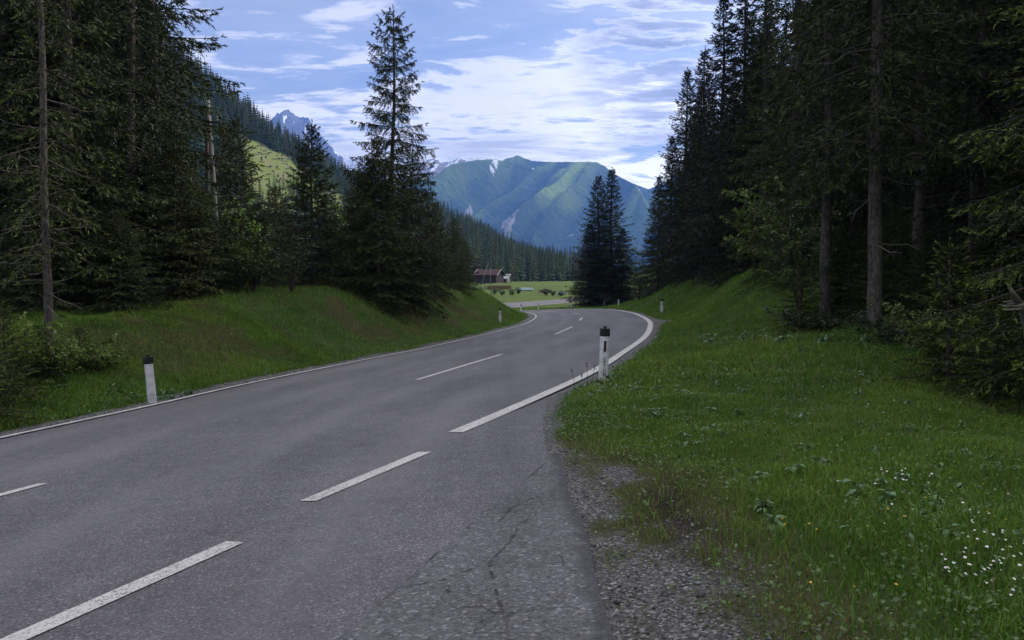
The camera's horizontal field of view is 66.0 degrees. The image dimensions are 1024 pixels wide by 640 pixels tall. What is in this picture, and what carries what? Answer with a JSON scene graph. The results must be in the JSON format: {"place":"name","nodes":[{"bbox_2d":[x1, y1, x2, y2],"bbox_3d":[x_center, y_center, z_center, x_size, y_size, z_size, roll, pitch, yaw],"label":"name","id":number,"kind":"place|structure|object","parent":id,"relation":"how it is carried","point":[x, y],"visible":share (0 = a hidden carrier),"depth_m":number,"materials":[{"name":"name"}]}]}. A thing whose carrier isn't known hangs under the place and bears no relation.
{"place":"outdoors","nodes":[
{"label":"outdoors","id":0,"kind":"place"},
{"bbox_2d":[269,109,364,171],"bbox_3d":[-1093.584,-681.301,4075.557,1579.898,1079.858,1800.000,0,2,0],"label":"rocky peak","id":1,"kind":"structure","parent":0,"point":[289,120],"depth_m":4597.53,"materials":[{"name":"grey stone"}]},
{"bbox_2d":[0,298,653,639],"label":"road","id":2,"kind":"structure","parent":0,"point":[335,502],"depth_m":7.42,"materials":[{"name":"asphalt"}]},
{"bbox_2d":[337,454,613,639],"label":"old asphalt","id":3,"kind":"structure","parent":2,"relation":"on","point":[517,564],"depth_m":4.44,"materials":[{"name":"asphalt"}]},
{"bbox_2d":[141,68,539,281],"bbox_3d":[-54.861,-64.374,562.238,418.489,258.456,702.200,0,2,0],"label":"hillside","id":4,"kind":"structure","parent":0,"point":[274,163],"depth_m":398.28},
{"bbox_2d":[245,166,346,215],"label":"young plantation","id":5,"kind":"object","parent":4,"relation":"on","point":[291,188],"visible":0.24,"depth_m":349.86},
{"bbox_2d":[165,35,639,281],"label":"hillside forest","id":6,"kind":"object","parent":4,"relation":"on","point":[488,245],"visible":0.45,"depth_m":410.90,"materials":[{"name":"plant"}]},
{"bbox_2d":[135,0,794,188],"label":"sky","id":7,"kind":"structure","parent":0,"point":[598,81],"materials":[{"name":"blue"}]},
{"bbox_2d":[0,166,1023,639],"bbox_3d":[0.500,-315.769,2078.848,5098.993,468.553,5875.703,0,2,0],"label":"ground","id":8,"kind":"structure","parent":0,"point":[642,580],"depth_m":6.60,"materials":[{"name":"plant"}]},
{"bbox_2d":[0,319,50,426],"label":"spruce sapling","id":9,"kind":"object","parent":8,"relation":"on","point":[20,394],"visible":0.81,"depth_m":13.74,"materials":[{"name":"green plant"}]},
{"bbox_2d":[0,299,60,412],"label":"spruce sapling","id":10,"kind":"object","parent":8,"relation":"on","point":[3,328],"visible":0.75,"depth_m":15.10,"materials":[{"name":"green plant"}]},
{"bbox_2d":[0,311,70,377],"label":"leafy shrub","id":11,"kind":"object","parent":8,"relation":"on","point":[49,347],"visible":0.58,"depth_m":16.07,"materials":[{"name":"green plant"}]},
{"bbox_2d":[0,169,90,317],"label":"spruce tree","id":12,"kind":"object","parent":8,"relation":"on","point":[21,294],"visible":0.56,"depth_m":21.70,"materials":[{"name":"green plant"}]},
{"bbox_2d":[20,322,72,384],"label":"spruce sapling","id":13,"kind":"object","parent":8,"relation":"on","point":[46,367],"visible":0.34,"depth_m":16.63,"materials":[{"name":"green plant"}]},
{"bbox_2d":[0,0,100,300],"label":"spruce tree","id":14,"kind":"object","parent":8,"relation":"on","point":[22,117],"visible":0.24,"depth_m":23.50,"materials":[{"name":"green plant"}]},
{"bbox_2d":[0,0,103,301],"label":"spruce tree","id":15,"kind":"object","parent":8,"relation":"on","point":[10,42],"visible":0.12,"depth_m":23.01,"materials":[{"name":"green plant"}]},
{"bbox_2d":[8,333,117,374],"bbox_3d":[-10.206,0.805,17.451,2.305,0.938,1.884,0,2,0],"label":"leafy shrub","id":16,"kind":"object","parent":8,"relation":"on","point":[72,354],"visible":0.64,"depth_m":17.36,"materials":[{"name":"green plant"}]},
{"bbox_2d":[0,0,128,344],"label":"spruce tree","id":17,"kind":"object","parent":8,"relation":"on","point":[43,184],"visible":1,"depth_m":18.80,"materials":[{"name":"green plant"}]},
{"bbox_2d":[0,153,129,308],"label":"spruce tree","id":18,"kind":"object","parent":8,"relation":"on","point":[70,281],"visible":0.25,"depth_m":23.17,"materials":[{"name":"green plant"}]},
{"bbox_2d":[0,0,136,246],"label":"spruce tree","id":19,"kind":"object","parent":8,"relation":"on","point":[85,97],"depth_m":27.50,"materials":[{"name":"green plant"}]},
{"bbox_2d":[58,324,110,372],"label":"spruce sapling","id":20,"kind":"object","parent":8,"relation":"on","point":[80,329],"visible":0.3,"depth_m":18.22,"materials":[{"name":"green plant"}]},
{"bbox_2d":[16,123,169,311],"bbox_3d":[-12.849,-2.900,24.241,4.837,6.395,4.223,1,2,15],"label":"spruce tree","id":21,"kind":"object","parent":8,"relation":"on","point":[107,201],"visible":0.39,"depth_m":24.13,"materials":[{"name":"green plant"}]},
{"bbox_2d":[0,0,187,311],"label":"spruce tree","id":22,"kind":"object","parent":8,"relation":"on","point":[103,82],"visible":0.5,"depth_m":23.81,"materials":[{"name":"green plant"}]},
{"bbox_2d":[17,0,179,283],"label":"spruce tree","id":23,"kind":"object","parent":8,"relation":"on","point":[153,24],"visible":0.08,"depth_m":28.54,"materials":[{"name":"green plant"}]},
{"bbox_2d":[73,346,130,370],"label":"leafy shrub","id":24,"kind":"object","parent":8,"relation":"on","point":[108,359],"visible":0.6,"depth_m":18.62,"materials":[{"name":"green plant"}]},
{"bbox_2d":[13,0,210,274],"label":"spruce tree","id":25,"kind":"object","parent":8,"relation":"on","point":[135,96],"visible":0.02,"depth_m":31.18,"materials":[{"name":"green plant"}]},
{"bbox_2d":[71,206,174,318],"bbox_3d":[-11.572,-1.564,23.431,2.662,3.721,3.049,2,3,42],"label":"spruce tree","id":26,"kind":"object","parent":8,"relation":"on","point":[117,278],"visible":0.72,"depth_m":23.27,"materials":[{"name":"green plant"}]},
{"bbox_2d":[52,0,208,273],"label":"spruce tree","id":27,"kind":"object","parent":8,"relation":"on","point":[129,47],"visible":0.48,"depth_m":26.60,"materials":[{"name":"green plant"}]},
{"bbox_2d":[143,355,156,402],"bbox_3d":[-7.491,1.355,16.349,0.174,1.274,0.121,-8,7,-43],"label":"marker post","id":28,"kind":"object","parent":8,"relation":"on","point":[150,379],"visible":0.85,"depth_m":16.29,"materials":[{"name":"white plastic"}]},
{"bbox_2d":[100,146,216,301],"bbox_3d":[-12.221,-2.920,26.553,4.397,5.814,3.839,1,3,27],"label":"spruce tree","id":29,"kind":"object","parent":8,"relation":"on","point":[164,273],"visible":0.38,"depth_m":26.22,"materials":[{"name":"green plant"}]},
{"bbox_2d":[0,291,329,431],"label":"verge grass","id":30,"kind":"structure","parent":8,"relation":"on","point":[93,319],"depth_m":20.79,"materials":[{"name":"plant"}]},
{"bbox_2d":[74,0,264,284],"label":"spruce tree","id":31,"kind":"object","parent":8,"relation":"on","point":[200,46],"visible":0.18,"depth_m":30.63,"materials":[{"name":"green plant"}]},
{"bbox_2d":[107,133,239,302],"bbox_3d":[-11.716,-3.268,27.218,5.039,6.395,4.399,2,3,35],"label":"spruce tree","id":32,"kind":"object","parent":8,"relation":"on","point":[189,193],"visible":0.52,"depth_m":27.07,"materials":[{"name":"green plant"}]},
{"bbox_2d":[165,188,237,295],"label":"spruce tree","id":33,"kind":"object","parent":8,"relation":"on","point":[204,218],"visible":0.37,"depth_m":28.26,"materials":[{"name":"green plant"}]},
{"bbox_2d":[199,94,221,282],"bbox_3d":[-13.419,-5.515,34.827,1.393,8.914,0.641,1,3,28],"label":"utility pole","id":34,"kind":"object","parent":8,"relation":"on","point":[209,149],"visible":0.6,"depth_m":34.69,"materials":[{"name":"grey wood"}]},
{"bbox_2d":[0,284,439,428],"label":"meadow herbs","id":35,"kind":"object","parent":8,"relation":"on","point":[127,404],"visible":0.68,"depth_m":23.41,"materials":[{"name":"green plant"}]},
{"bbox_2d":[193,219,256,292],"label":"spruce tree","id":36,"kind":"object","parent":8,"relation":"on","point":[237,269],"visible":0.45,"depth_m":29.35,"materials":[{"name":"green plant"}]},
{"bbox_2d":[208,196,272,287],"bbox_3d":[-10.688,-2.976,30.668,2.812,3.604,2.495,-2,3,-34],"label":"leafy shrub","id":37,"kind":"object","parent":8,"relation":"on","point":[246,218],"visible":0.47,"depth_m":30.81,"materials":[{"name":"green plant"}]},
{"bbox_2d":[0,333,486,435],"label":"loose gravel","id":38,"kind":"structure","parent":8,"relation":"on","point":[246,381],"depth_m":19.78,"materials":[{"name":"gravel"}]},
{"bbox_2d":[209,112,284,278],"bbox_3d":[-13.752,-5.828,39.719,4.754,9.428,4.150,-2,3,-34],"label":"spruce tree","id":39,"kind":"object","parent":8,"relation":"on","point":[243,190],"visible":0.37,"depth_m":39.56,"materials":[{"name":"green plant"}]},
{"bbox_2d":[1,282,502,415],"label":"tall grass","id":40,"kind":"structure","parent":8,"relation":"on","point":[256,291],"depth_m":26.19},
{"bbox_2d":[226,223,281,291],"bbox_3d":[-9.920,-2.267,29.586,2.419,2.722,1.964,1,3,22],"label":"leafy shrub","id":41,"kind":"object","parent":8,"relation":"on","point":[263,260],"visible":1,"depth_m":29.45,"materials":[{"name":"green plant"}]},
{"bbox_2d":[221,199,298,287],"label":"spruce tree","id":42,"kind":"object","parent":8,"relation":"on","point":[258,218],"visible":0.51,"depth_m":32.80,"materials":[{"name":"green plant"}]},
{"bbox_2d":[0,268,523,371],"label":"bank grass","id":43,"kind":"structure","parent":8,"relation":"on","point":[354,302],"depth_m":29.79,"materials":[{"name":"plant"}]},
{"bbox_2d":[251,183,315,277],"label":"spruce tree","id":44,"kind":"object","parent":8,"relation":"on","point":[278,206],"visible":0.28,"depth_m":42.62,"materials":[{"name":"green plant"}]},
{"bbox_2d":[262,235,323,291],"bbox_3d":[-8.515,-2.148,30.647,2.523,2.282,1.765,0,2,0],"label":"leafy shrub","id":45,"kind":"object","parent":8,"relation":"on","point":[291,273],"visible":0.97,"depth_m":30.44,"materials":[{"name":"green plant"}]},
{"bbox_2d":[267,119,359,294],"bbox_3d":[-9.228,-4.843,35.852,4.056,8.671,4.646,2,3,35],"label":"spruce tree","id":46,"kind":"object","parent":8,"relation":"on","point":[312,230],"visible":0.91,"depth_m":35.61,"materials":[{"name":"green plant"}]},
{"bbox_2d":[295,200,353,280],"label":"spruce tree","id":47,"kind":"object","parent":8,"relation":"on","point":[331,267],"visible":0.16,"depth_m":43.67,"materials":[{"name":"green plant"}]},
{"bbox_2d":[325,176,388,290],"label":"spruce tree","id":48,"kind":"object","parent":8,"relation":"on","point":[350,207],"visible":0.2,"depth_m":38.53,"materials":[{"name":"green plant"}]},
{"bbox_2d":[320,133,431,325],"bbox_3d":[-6.370,-4.169,36.451,5.385,8.993,4.701,-1,3,-32],"label":"spruce tree","id":49,"kind":"object","parent":8,"relation":"on","point":[377,295],"visible":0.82,"depth_m":36.03,"materials":[{"name":"green plant"}]},
{"bbox_2d":[335,4,452,304],"bbox_3d":[-5.762,-7.562,37.719,5.785,14.870,5.606,0,2,-4],"label":"spruce tree","id":50,"kind":"object","parent":8,"relation":"on","point":[395,115],"visible":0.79,"depth_m":37.38,"materials":[{"name":"green plant"}]},
{"bbox_2d":[384,146,448,319],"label":"spruce tree","id":51,"kind":"object","parent":8,"relation":"on","point":[422,302],"visible":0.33,"depth_m":39.58,"materials":[{"name":"green plant"}]},
{"bbox_2d":[414,201,464,304],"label":"spruce tree","id":52,"kind":"object","parent":8,"relation":"on","point":[443,276],"visible":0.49,"depth_m":45.79,"materials":[{"name":"green plant"}]},
{"bbox_2d":[435,217,477,297],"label":"spruce tree","id":53,"kind":"object","parent":8,"relation":"on","point":[454,245],"visible":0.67,"depth_m":55.64,"materials":[{"name":"green plant"}]},
{"bbox_2d":[473,269,506,283],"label":"hay barn","id":54,"kind":"structure","parent":8,"relation":"on","point":[497,275],"depth_m":233.84,"materials":[{"name":"brown wood"}]},
{"bbox_2d":[468,281,689,318],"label":"bank grass","id":55,"kind":"structure","parent":8,"relation":"on","point":[634,303],"depth_m":71.19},
{"bbox_2d":[565,222,613,306],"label":"spruce tree","id":56,"kind":"object","parent":8,"relation":"on","point":[589,280],"visible":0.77,"depth_m":103.34,"materials":[{"name":"green plant"}]},
{"bbox_2d":[561,176,632,306],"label":"spruce tree","id":57,"kind":"object","parent":8,"relation":"on","point":[594,189],"visible":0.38,"depth_m":106.05,"materials":[{"name":"green plant"}]},
{"bbox_2d":[598,326,609,380],"bbox_3d":[1.662,0.741,14.273,0.173,1.261,0.124,1,3,-6],"label":"marker post","id":58,"kind":"object","parent":8,"relation":"on","point":[604,340],"visible":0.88,"depth_m":14.22,"materials":[{"name":"white plastic"}]},
{"bbox_2d":[575,169,643,306],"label":"spruce tree","id":59,"kind":"object","parent":8,"relation":"on","point":[610,210],"visible":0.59,"depth_m":104.00,"materials":[{"name":"green plant"}]},
{"bbox_2d":[599,228,639,305],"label":"spruce tree","id":60,"kind":"object","parent":8,"relation":"on","point":[619,279],"visible":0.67,"depth_m":102.36,"materials":[{"name":"green plant"}]},
{"bbox_2d":[616,247,658,299],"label":"leafy shrub","id":61,"kind":"object","parent":8,"relation":"on","point":[638,281],"visible":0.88,"depth_m":83.77,"materials":[{"name":"green plant"}]},
{"bbox_2d":[633,176,667,297],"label":"spruce tree","id":62,"kind":"object","parent":8,"relation":"on","point":[645,247],"visible":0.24,"depth_m":85.47,"materials":[{"name":"green plant"}]},
{"bbox_2d":[633,135,692,298],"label":"spruce tree","id":63,"kind":"object","parent":8,"relation":"on","point":[659,285],"visible":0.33,"depth_m":79.50,"materials":[{"name":"green plant"}]},
{"bbox_2d":[646,67,712,290],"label":"spruce tree","id":64,"kind":"object","parent":8,"relation":"on","point":[687,76],"visible":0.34,"depth_m":71.28,"materials":[{"name":"green plant"}]},
{"bbox_2d":[648,48,728,283],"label":"spruce tree","id":65,"kind":"object","parent":8,"relation":"on","point":[670,234],"visible":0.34,"depth_m":63.41,"materials":[{"name":"green plant"}]},
{"bbox_2d":[552,406,833,639],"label":"loose gravel","id":66,"kind":"structure","parent":8,"relation":"on","point":[699,594],"depth_m":4.56,"materials":[{"name":"gravel"}]},
{"bbox_2d":[656,0,768,284],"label":"spruce tree","id":67,"kind":"object","parent":8,"relation":"on","point":[718,44],"visible":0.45,"depth_m":56.33,"materials":[{"name":"green plant"}]},
{"bbox_2d":[678,0,790,287],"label":"spruce tree","id":68,"kind":"object","parent":8,"relation":"on","point":[718,225],"visible":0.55,"depth_m":48.40,"materials":[{"name":"green plant"}]},
{"bbox_2d":[719,166,789,273],"bbox_3d":[11.897,-4.680,37.361,4.046,5.278,4.003,2,3,45],"label":"leafy shrub","id":69,"kind":"object","parent":8,"relation":"on","point":[732,193],"visible":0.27,"depth_m":37.59,"materials":[{"name":"green plant"}]},
{"bbox_2d":[709,0,802,280],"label":"spruce tree","id":70,"kind":"object","parent":8,"relation":"on","point":[754,37],"visible":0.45,"depth_m":46.39,"materials":[{"name":"green plant"}]},
{"bbox_2d":[552,385,1023,639],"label":"meadow herbs","id":71,"kind":"object","parent":8,"relation":"on","point":[853,627],"visible":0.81,"depth_m":6.14,"materials":[{"name":"green plant"}]},
{"bbox_2d":[563,268,1023,397],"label":"verge grass","id":72,"kind":"structure","parent":8,"relation":"on","point":[747,352],"depth_m":16.37,"materials":[{"name":"plant"}]},
{"bbox_2d":[719,0,868,296],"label":"spruce tree","id":73,"kind":"object","parent":8,"relation":"on","point":[797,64],"visible":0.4,"depth_m":33.59,"materials":[{"name":"green plant"}]},
{"bbox_2d":[757,181,835,293],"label":"spruce tree","id":74,"kind":"object","parent":8,"relation":"on","point":[803,222],"visible":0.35,"depth_m":30.26,"materials":[{"name":"green plant"}]},
{"bbox_2d":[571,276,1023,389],"bbox_3d":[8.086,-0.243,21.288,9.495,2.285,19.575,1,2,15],"label":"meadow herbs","id":75,"kind":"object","parent":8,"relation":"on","point":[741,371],"visible":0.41,"depth_m":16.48,"materials":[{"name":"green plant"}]},
{"bbox_2d":[768,260,829,332],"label":"spruce sapling","id":76,"kind":"object","parent":8,"relation":"on","point":[801,283],"visible":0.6,"depth_m":22.43,"materials":[{"name":"green plant"}]},
{"bbox_2d":[740,174,861,311],"bbox_3d":[9.353,-2.457,25.414,3.484,4.516,3.352,0,2,0],"label":"leafy shrub","id":77,"kind":"object","parent":8,"relation":"on","point":[788,270],"visible":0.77,"depth_m":25.38,"materials":[{"name":"green plant"}]},
{"bbox_2d":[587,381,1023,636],"bbox_3d":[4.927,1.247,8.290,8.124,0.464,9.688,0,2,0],"label":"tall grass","id":78,"kind":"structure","parent":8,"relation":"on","point":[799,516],"depth_m":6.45,"materials":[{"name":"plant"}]},
{"bbox_2d":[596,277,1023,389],"bbox_3d":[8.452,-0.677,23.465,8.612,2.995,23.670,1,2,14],"label":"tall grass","id":79,"kind":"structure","parent":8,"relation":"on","point":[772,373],"depth_m":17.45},
{"bbox_2d":[764,302,861,333],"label":"leafy shrub","id":80,"kind":"object","parent":8,"relation":"on","point":[806,324],"visible":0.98,"depth_m":21.45,"materials":[{"name":"green plant"}]},
{"bbox_2d":[637,160,1020,337],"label":"bank grass","id":81,"kind":"structure","parent":8,"relation":"on","point":[671,316],"depth_m":34.96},
{"bbox_2d":[754,0,908,318],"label":"spruce tree","id":82,"kind":"object","parent":8,"relation":"on","point":[827,212],"visible":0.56,"depth_m":23.22,"materials":[{"name":"green plant"}]},
{"bbox_2d":[775,0,889,246],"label":"spruce tree","id":83,"kind":"object","parent":8,"relation":"on","point":[802,159],"visible":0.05,"depth_m":43.05,"materials":[{"name":"green plant"}]},
{"bbox_2d":[798,228,867,308],"bbox_3d":[9.792,-1.513,24.098,1.704,2.578,2.088,0,2,0],"label":"leafy shrub","id":84,"kind":"object","parent":8,"relation":"on","point":[818,255],"visible":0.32,"depth_m":23.90,"materials":[{"name":"green plant"}]},
{"bbox_2d":[804,198,894,320],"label":"spruce tree","id":85,"kind":"object","parent":8,"relation":"on","point":[842,294],"visible":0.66,"depth_m":23.28,"materials":[{"name":"green plant"}]},
{"bbox_2d":[808,0,905,247],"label":"spruce tree","id":86,"kind":"object","parent":8,"relation":"on","point":[848,22],"visible":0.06,"depth_m":38.51,"materials":[{"name":"green plant"}]},
{"bbox_2d":[749,0,1019,329],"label":"spruce tree","id":87,"kind":"object","parent":8,"relation":"on","point":[876,110],"visible":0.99,"depth_m":20.12,"materials":[{"name":"green plant"}]},
{"bbox_2d":[846,304,928,343],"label":"leafy shrub","id":88,"kind":"object","parent":8,"relation":"on","point":[889,335],"visible":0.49,"depth_m":18.34,"materials":[{"name":"green plant"}]},
{"bbox_2d":[839,207,940,321],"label":"spruce tree","id":89,"kind":"object","parent":8,"relation":"on","point":[894,269],"visible":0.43,"depth_m":21.83,"materials":[{"name":"green plant"}]},
{"bbox_2d":[843,0,958,215],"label":"spruce tree","id":90,"kind":"object","parent":8,"relation":"on","point":[898,199],"visible":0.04,"depth_m":41.42,"materials":[{"name":"green plant"}]},
{"bbox_2d":[841,0,1003,274],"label":"spruce tree","id":91,"kind":"object","parent":8,"relation":"on","point":[919,199],"visible":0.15,"depth_m":28.65,"materials":[{"name":"green plant"}]},
{"bbox_2d":[885,216,980,334],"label":"spruce tree","id":92,"kind":"object","parent":8,"relation":"on","point":[928,265],"visible":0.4,"depth_m":19.91,"materials":[{"name":"green plant"}]},
{"bbox_2d":[865,291,1005,375],"bbox_3d":[7.827,0.257,14.488,1.886,1.679,2.309,0,2,-10],"label":"leafy shrub","id":93,"kind":"object","parent":8,"relation":"on","point":[932,352],"visible":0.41,"depth_m":14.30,"materials":[{"name":"green plant"}]},
{"bbox_2d":[860,0,1023,310],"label":"spruce tree","id":94,"kind":"object","parent":8,"relation":"on","point":[982,114],"visible":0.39,"depth_m":21.67,"materials":[{"name":"green plant"}]},
{"bbox_2d":[881,233,1022,395],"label":"spruce sapling","id":95,"kind":"object","parent":8,"relation":"on","point":[949,368],"visible":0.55,"depth_m":13.21,"materials":[{"name":"green plant"}]},
{"bbox_2d":[882,0,1023,252],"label":"spruce tree","id":96,"kind":"object","parent":8,"relation":"on","point":[942,190],"visible":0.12,"depth_m":30.99,"materials":[{"name":"green plant"}]},
{"bbox_2d":[895,322,1023,362],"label":"leafy shrub","id":97,"kind":"object","parent":8,"relation":"on","point":[1002,346],"visible":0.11,"depth_m":15.38,"materials":[{"name":"green plant"}]},
{"bbox_2d":[905,0,1023,312],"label":"spruce tree","id":98,"kind":"object","parent":8,"relation":"on","point":[968,84],"visible":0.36,"depth_m":20.67,"materials":[{"name":"green plant"}]},
{"bbox_2d":[906,2,1023,417],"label":"spruce tree","id":99,"kind":"object","parent":8,"relation":"on","point":[1015,269],"visible":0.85,"depth_m":11.32,"materials":[{"name":"green plant"}]},
{"bbox_2d":[924,0,1023,265],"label":"spruce tree","id":100,"kind":"object","parent":8,"relation":"on","point":[1010,105],"visible":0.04,"depth_m":25.48,"materials":[{"name":"green plant"}]},
{"bbox_2d":[927,287,1023,408],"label":"spruce sapling","id":101,"kind":"object","parent":8,"relation":"on","point":[993,394],"visible":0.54,"depth_m":11.96,"materials":[{"name":"green plant"}]},
{"bbox_2d":[939,152,1023,345],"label":"spruce tree","id":102,"kind":"object","parent":8,"relation":"on","point":[987,247],"visible":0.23,"depth_m":18.95,"materials":[{"name":"green plant"}]},
{"bbox_2d":[955,75,1023,338],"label":"spruce tree","id":103,"kind":"object","parent":8,"relation":"on","point":[1001,176],"visible":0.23,"depth_m":17.98,"materials":[{"name":"green plant"}]},
{"bbox_2d":[968,76,1023,344],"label":"spruce tree","id":104,"kind":"object","parent":8,"relation":"on","point":[985,219],"visible":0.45,"depth_m":13.66,"materials":[{"name":"green plant"}]},
{"bbox_2d":[1000,284,1023,333],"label":"broken branch","id":105,"kind":"object","parent":8,"relation":"on","point":[1017,303],"visible":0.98,"depth_m":10.26,"materials":[{"name":"grey wood"}]},
{"bbox_2d":[357,155,672,267],"bbox_3d":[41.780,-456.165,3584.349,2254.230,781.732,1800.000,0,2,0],"label":"green mountain","id":106,"kind":"structure","parent":0,"point":[540,203],"depth_m":3650.77,"materials":[{"name":"plant"}]},
{"bbox_2d":[553,387,1023,639],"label":"verge grass","id":107,"kind":"structure","parent":0,"point":[805,502],"depth_m":6.34,"materials":[{"name":"plant"}]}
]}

